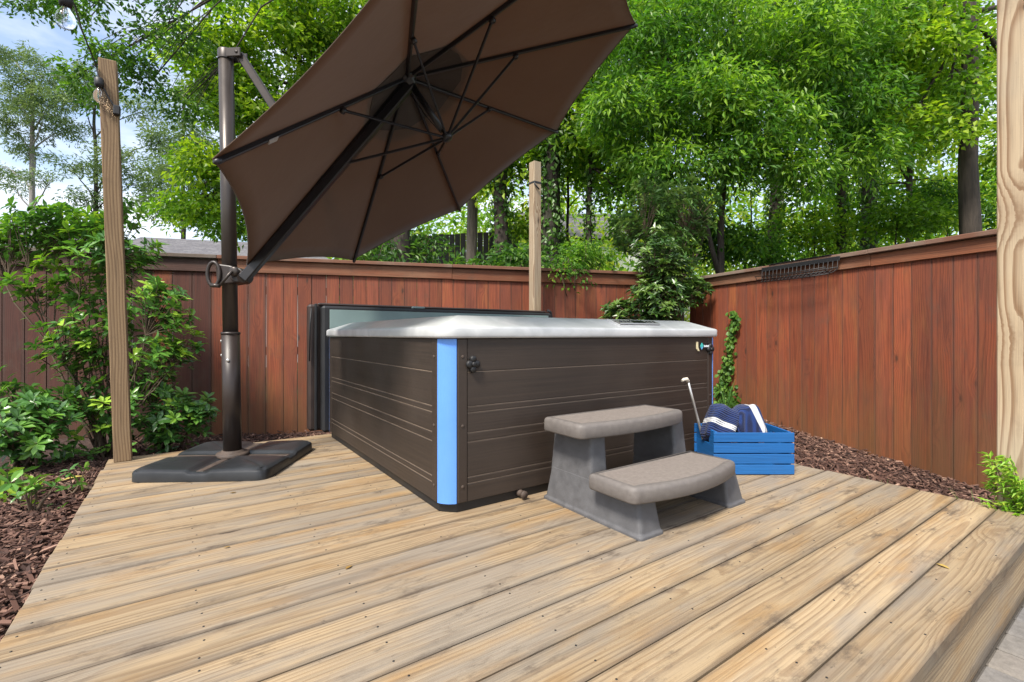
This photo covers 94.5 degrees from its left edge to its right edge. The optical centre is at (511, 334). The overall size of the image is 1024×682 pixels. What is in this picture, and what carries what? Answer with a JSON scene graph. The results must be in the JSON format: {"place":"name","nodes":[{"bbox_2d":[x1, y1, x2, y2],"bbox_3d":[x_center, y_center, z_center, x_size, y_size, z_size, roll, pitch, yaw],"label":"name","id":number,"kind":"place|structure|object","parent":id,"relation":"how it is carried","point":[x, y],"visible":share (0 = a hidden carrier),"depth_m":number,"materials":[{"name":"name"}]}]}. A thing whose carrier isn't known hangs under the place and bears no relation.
{"place":"outdoors","nodes":[
{"label":"outdoors","id":0,"kind":"place"},
{"bbox_2d":[0,425,993,636],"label":"ground","id":1,"kind":"structure","parent":0,"point":[86,442],"depth_m":3.83,"materials":[{"name":"soil"}]},
{"bbox_2d":[0,221,79,248],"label":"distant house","id":2,"kind":"structure","parent":1,"relation":"on","point":[32,233],"depth_m":23.05,"materials":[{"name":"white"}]},
{"bbox_2d":[0,365,86,469],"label":"leafy shrub","id":3,"kind":"object","parent":1,"relation":"on","point":[37,419],"visible":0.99,"depth_m":3.35,"materials":[{"name":"green plant"}]},
{"bbox_2d":[0,39,100,215],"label":"pine tree","id":4,"kind":"object","parent":1,"relation":"on","point":[12,104],"visible":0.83,"depth_m":25.43,"materials":[{"name":"green plant"}]},
{"bbox_2d":[0,454,112,640],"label":"mulch","id":5,"kind":"object","parent":1,"relation":"on","point":[45,522],"visible":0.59,"depth_m":2.41,"materials":[{"name":"brown plant"}]},
{"bbox_2d":[0,476,33,503],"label":"seedling","id":6,"kind":"object","parent":5,"relation":"on","point":[18,498],"visible":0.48,"depth_m":2.73,"materials":[{"name":"green plant"}]},
{"bbox_2d":[0,466,52,496],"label":"seedling","id":7,"kind":"object","parent":5,"relation":"on","point":[13,474],"visible":0.87,"depth_m":2.84,"materials":[{"name":"green plant"}]},
{"bbox_2d":[16,474,67,511],"bbox_3d":[-2.608,0.948,2.628,0.230,0.347,0.208,0,0,-35],"label":"seedling","id":8,"kind":"object","parent":5,"relation":"on","point":[28,490],"visible":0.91,"depth_m":2.62,"materials":[{"name":"green plant"}]},
{"bbox_2d":[43,461,92,495],"bbox_3d":[-2.729,0.962,2.938,0.264,0.310,0.200,0,0,21],"label":"seedling","id":9,"kind":"object","parent":5,"relation":"on","point":[80,483],"visible":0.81,"depth_m":2.93,"materials":[{"name":"green plant"}]},
{"bbox_2d":[0,195,208,465],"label":"leafy shrub","id":10,"kind":"object","parent":1,"relation":"on","point":[85,231],"visible":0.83,"depth_m":3.87,"materials":[{"name":"green plant"}]},
{"bbox_2d":[34,60,211,249],"bbox_3d":[-17.314,-5.944,21.872,7.254,13.382,3.958,0,0,5],"label":"thin tree","id":11,"kind":"object","parent":1,"relation":"on","point":[94,194],"visible":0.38,"depth_m":21.60,"materials":[{"name":"green plant"}]},
{"bbox_2d":[129,364,220,453],"bbox_3d":[-3.041,0.688,4.145,0.933,0.972,0.466,0,0,4],"label":"leafy shrub","id":12,"kind":"object","parent":1,"relation":"on","point":[161,426],"visible":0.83,"depth_m":4.11,"materials":[{"name":"green plant"}]},
{"bbox_2d":[130,72,249,238],"bbox_3d":[-13.377,-5.131,19.925,4.549,12.096,5.481,0,0,-35],"label":"conifer","id":13,"kind":"object","parent":1,"relation":"on","point":[158,171],"visible":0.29,"depth_m":19.48,"materials":[{"name":"green plant"}]},
{"bbox_2d":[0,0,411,262],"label":"broadleaf tree","id":14,"kind":"object","parent":1,"relation":"on","point":[131,61],"visible":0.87,"depth_m":6.72,"materials":[{"name":"green plant"}]},
{"bbox_2d":[128,237,327,258],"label":"neighbour house","id":15,"kind":"structure","parent":1,"relation":"on","point":[190,246],"depth_m":14.80,"materials":[{"name":"grey"}]},
{"bbox_2d":[132,430,331,455],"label":"mulch","id":16,"kind":"object","parent":1,"relation":"on","point":[253,436],"visible":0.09,"depth_m":4.75,"materials":[{"name":"brown plant"}]},
{"bbox_2d":[130,0,375,260],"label":"broadleaf tree","id":17,"kind":"object","parent":1,"relation":"on","point":[308,30],"visible":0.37,"depth_m":8.48,"materials":[{"name":"green plant"}]},
{"bbox_2d":[0,246,686,438],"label":"wooden fence","id":18,"kind":"object","parent":1,"relation":"on","point":[276,298],"visible":0.3,"depth_m":5.08,"materials":[{"name":"brown wood"}]},
{"bbox_2d":[328,226,459,263],"bbox_3d":[-1.984,-0.514,8.123,2.333,2.983,1.522,0,0,-35],"label":"tangled bush","id":19,"kind":"object","parent":1,"relation":"on","point":[387,251],"visible":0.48,"depth_m":8.20,"materials":[{"name":"green plant"}]},
{"bbox_2d":[376,231,517,264],"bbox_3d":[-1.735,-1.176,11.965,3.888,2.734,0.067,0,0,15],"label":"dark fence","id":20,"kind":"object","parent":1,"relation":"on","point":[485,244],"visible":0.2,"depth_m":11.86,"materials":[{"name":"black metal"}]},
{"bbox_2d":[466,195,477,264],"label":"broadleaf tree","id":21,"kind":"object","parent":1,"relation":"on","point":[472,227],"depth_m":10.89,"materials":[{"name":"grey plant"}]},
{"bbox_2d":[443,238,552,266],"bbox_3d":[-0.173,-0.326,7.086,1.703,2.251,1.235,0,0,-5],"label":"bush","id":22,"kind":"object","parent":1,"relation":"on","point":[518,258],"visible":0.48,"depth_m":6.93,"materials":[{"name":"green plant"}]},
{"bbox_2d":[0,434,1023,681],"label":"wooden deck","id":23,"kind":"structure","parent":1,"relation":"on","point":[804,574],"depth_m":1.56,"materials":[{"name":"brown wood"}]},
{"bbox_2d":[98,57,132,462],"bbox_3d":[-2.564,-0.462,3.064,0.165,2.571,0.100,0,0,-35],"label":"deck post","id":24,"kind":"object","parent":23,"relation":"on","point":[115,275],"visible":1,"depth_m":3.03,"materials":[{"name":"brown wood"}]},
{"bbox_2d":[55,0,120,116],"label":"string light","id":25,"kind":"object","parent":24,"relation":"hanging from","point":[65,19],"visible":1,"depth_m":2.31,"materials":[{"name":"glass"}]},
{"bbox_2d":[132,0,637,482],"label":"cantilever umbrella","id":26,"kind":"object","parent":23,"relation":"on","point":[377,123],"visible":1,"depth_m":2.98,"materials":[{"name":"brown fabric"}]},
{"bbox_2d":[307,303,552,431],"bbox_3d":[-0.629,0.272,4.666,2.576,1.104,0.221,0,0,-35],"label":"tub cover","id":27,"kind":"object","parent":23,"relation":"on","point":[322,318],"visible":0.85,"depth_m":3.98,"materials":[{"name":"brown plastic"}]},
{"bbox_2d":[326,315,716,511],"bbox_3d":[-0.014,0.364,3.594,2.191,0.917,2.145,0,0,-35],"label":"hot tub","id":28,"kind":"object","parent":23,"relation":"on","point":[447,413],"visible":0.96,"depth_m":2.50,"materials":[{"name":"black plastic"}]},
{"bbox_2d":[544,404,744,541],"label":"spa steps","id":29,"kind":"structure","parent":23,"relation":"on","point":[663,466],"depth_m":2.18,"materials":[{"name":"grey plastic"}]},
{"bbox_2d":[694,423,793,473],"bbox_3d":[1.414,0.697,2.915,0.472,0.248,0.300,0,0,0],"label":"slatted crate","id":30,"kind":"object","parent":23,"relation":"on","point":[771,454],"visible":0.74,"depth_m":2.77,"materials":[{"name":"blue paint"}]},
{"bbox_2d":[681,377,703,439],"bbox_3d":[1.141,0.531,2.950,0.221,0.530,0.025,0,0,-23],"label":"stick","id":31,"kind":"object","parent":30,"relation":"in","point":[686,379],"visible":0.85,"depth_m":2.94,"materials":[{"name":"metal"}]},
{"bbox_2d":[700,404,738,442],"bbox_3d":[1.281,0.559,2.917,0.224,0.257,0.181,0,0,-3],"label":"striped towel","id":32,"kind":"object","parent":30,"relation":"in","point":[721,418],"visible":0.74,"depth_m":2.87,"materials":[{"name":"blue fabric"}]},
{"bbox_2d":[732,404,767,442],"bbox_3d":[1.456,0.561,2.923,0.235,0.263,0.152,0,0,8],"label":"striped towel","id":33,"kind":"object","parent":30,"relation":"in","point":[751,419],"visible":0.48,"depth_m":2.87,"materials":[{"name":"blue fabric"}]},
{"bbox_2d":[471,150,562,264],"bbox_3d":[-1.069,-4.107,9.898,3.886,10.003,3.627,0,0,-35],"label":"broadleaf tree","id":34,"kind":"object","parent":1,"relation":"on","point":[499,192],"visible":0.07,"depth_m":9.45,"materials":[{"name":"green plant"}]},
{"bbox_2d":[488,201,575,250],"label":"sapling","id":35,"kind":"object","parent":1,"relation":"on","point":[522,230],"visible":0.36,"depth_m":9.83,"materials":[{"name":"green plant"}]},
{"bbox_2d":[529,161,540,310],"bbox_3d":[0.277,-0.506,5.605,0.124,3.060,0.140,0,0,-35],"label":"deck post","id":36,"kind":"object","parent":1,"relation":"on","point":[534,235],"visible":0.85,"depth_m":5.58,"materials":[{"name":"brown wood"}]},
{"bbox_2d":[483,3,651,267],"bbox_3d":[0.732,-4.607,9.648,4.053,11.008,4.017,0,0,-35],"label":"broadleaf tree","id":37,"kind":"object","parent":1,"relation":"on","point":[551,148],"visible":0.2,"depth_m":9.07,"materials":[{"name":"green plant"}]},
{"bbox_2d":[541,232,622,295],"bbox_3d":[0.819,-0.256,6.160,1.192,2.109,0.868,0,0,-35],"label":"overhanging bush","id":38,"kind":"object","parent":1,"relation":"on","point":[578,259],"visible":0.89,"depth_m":6.02,"materials":[{"name":"green plant"}]},
{"bbox_2d":[526,116,643,265],"bbox_3d":[1.713,-2.357,11.099,2.960,6.503,2.357,0,0,-12],"label":"broadleaf tree","id":39,"kind":"object","parent":1,"relation":"on","point":[570,177],"visible":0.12,"depth_m":10.99,"materials":[{"name":"green plant"}]},
{"bbox_2d":[512,213,691,320],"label":"distant house","id":40,"kind":"structure","parent":1,"relation":"on","point":[578,231],"depth_m":23.75,"materials":[{"name":"white"}]},
{"bbox_2d":[574,15,683,269],"bbox_3d":[2.292,-3.356,9.568,2.948,8.504,2.698,0,0,6],"label":"broadleaf tree","id":41,"kind":"object","parent":1,"relation":"on","point":[589,189],"visible":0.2,"depth_m":9.44,"materials":[{"name":"green plant"}]},
{"bbox_2d":[283,0,996,321],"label":"woodland","id":42,"kind":"object","parent":1,"relation":"on","point":[573,211],"visible":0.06,"depth_m":18.99,"materials":[{"name":"green plant"}]},
{"bbox_2d":[560,0,783,271],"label":"broadleaf tree","id":43,"kind":"object","parent":1,"relation":"on","point":[720,42],"visible":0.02,"depth_m":10.32,"materials":[{"name":"green plant"}]},
{"bbox_2d":[642,201,762,320],"bbox_3d":[3.675,-0.907,9.194,2.490,3.602,1.764,0,0,6],"label":"sapling","id":44,"kind":"object","parent":1,"relation":"on","point":[704,249],"visible":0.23,"depth_m":8.96,"materials":[{"name":"green plant"}]},
{"bbox_2d":[571,0,929,273],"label":"broadleaf tree","id":45,"kind":"object","parent":1,"relation":"on","point":[731,75],"visible":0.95,"depth_m":7.41,"materials":[{"name":"green plant"}]},
{"bbox_2d":[699,192,807,272],"bbox_3d":[4.646,-0.908,9.069,2.122,3.601,1.424,0,0,-20],"label":"sapling","id":46,"kind":"object","parent":1,"relation":"on","point":[773,256],"visible":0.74,"depth_m":8.76,"materials":[{"name":"green plant"}]},
{"bbox_2d":[705,0,902,258],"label":"broadleaf tree","id":47,"kind":"object","parent":1,"relation":"on","point":[776,203],"visible":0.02,"depth_m":10.90,"materials":[{"name":"green plant"}]},
{"bbox_2d":[763,197,869,258],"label":"sapling","id":48,"kind":"object","parent":1,"relation":"on","point":[818,235],"visible":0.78,"depth_m":10.00,"materials":[{"name":"green plant"}]},
{"bbox_2d":[688,229,996,489],"bbox_3d":[3.258,0.207,4.160,0.219,1.910,4.763,0,0,-20],"label":"wooden fence","id":49,"kind":"object","parent":1,"relation":"on","point":[888,352],"visible":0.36,"depth_m":4.12,"materials":[{"name":"brown wood"}]},
{"bbox_2d":[713,310,741,408],"bbox_3d":[2.482,0.398,5.530,0.493,1.360,0.915,0,0,-22],"label":"ivy vine","id":50,"kind":"object","parent":49,"relation":"attached to","point":[725,371],"visible":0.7,"depth_m":5.65,"materials":[{"name":"green plant"}]},
{"bbox_2d":[755,254,839,281],"bbox_3d":[2.865,-0.655,4.791,0.231,0.202,0.864,0,0,-20],"label":"wire rack","id":51,"kind":"object","parent":49,"relation":"attached to","point":[809,263],"visible":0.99,"depth_m":4.74,"materials":[{"name":"black metal"}]},
{"bbox_2d":[731,419,996,505],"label":"mulch","id":52,"kind":"object","parent":1,"relation":"on","point":[856,460],"visible":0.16,"depth_m":3.78,"materials":[{"name":"brown plant"}]},
{"bbox_2d":[598,169,726,320],"bbox_3d":[1.919,-0.660,6.126,1.714,3.035,1.161,0,0,2],"label":"evergreen shrub","id":53,"kind":"object","parent":52,"relation":"on","point":[663,272],"visible":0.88,"depth_m":5.96,"materials":[{"name":"green plant"}]},
{"bbox_2d":[714,381,739,407],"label":"blade plant","id":54,"kind":"object","parent":52,"relation":"on","point":[728,400],"visible":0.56,"depth_m":5.23,"materials":[{"name":"green plant"}]},
{"bbox_2d":[977,451,1023,515],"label":"feathery plant","id":55,"kind":"object","parent":52,"relation":"on","point":[1017,486],"visible":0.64,"depth_m":2.21,"materials":[{"name":"green plant"}]},
{"bbox_2d":[997,0,1023,509],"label":"deck post","id":56,"kind":"object","parent":52,"relation":"on","point":[1010,227],"visible":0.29,"depth_m":2.23,"materials":[{"name":"brown wood"}]},
{"bbox_2d":[776,0,981,253],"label":"broadleaf tree","id":57,"kind":"object","parent":1,"relation":"on","point":[841,192],"visible":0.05,"depth_m":9.87,"materials":[{"name":"green plant"}]},
{"bbox_2d":[801,0,996,242],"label":"broadleaf tree","id":58,"kind":"object","parent":1,"relation":"on","point":[934,176],"visible":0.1,"depth_m":15.26,"materials":[{"name":"green plant"}]},
{"bbox_2d":[853,186,958,247],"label":"sapling","id":59,"kind":"object","parent":1,"relation":"on","point":[903,213],"visible":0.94,"depth_m":9.20,"materials":[{"name":"green plant"}]},
{"bbox_2d":[821,0,996,234],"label":"broadleaf tree","id":60,"kind":"object","parent":1,"relation":"on","point":[963,36],"visible":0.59,"depth_m":8.12,"materials":[{"name":"green plant"}]},
{"bbox_2d":[854,0,996,250],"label":"broadleaf tree","id":61,"kind":"object","parent":1,"relation":"on","point":[869,198],"visible":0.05,"depth_m":12.38,"materials":[{"name":"green plant"}]},
{"bbox_2d":[891,176,985,236],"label":"sapling","id":62,"kind":"object","parent":1,"relation":"on","point":[943,194],"visible":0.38,"depth_m":10.35,"materials":[{"name":"green plant"}]},
{"bbox_2d":[954,117,996,229],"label":"sapling","id":63,"kind":"object","parent":1,"relation":"on","point":[990,209],"visible":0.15,"depth_m":9.53,"materials":[{"name":"green plant"}]},
{"bbox_2d":[0,0,996,273],"label":"sky","id":64,"kind":"structure","parent":0,"point":[49,40],"materials":[{"name":"white"}]},
{"bbox_2d":[971,600,1023,681],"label":"path","id":65,"kind":"structure","parent":0,"point":[1003,661],"depth_m":1.55,"materials":[{"name":"concrete"}]}
]}

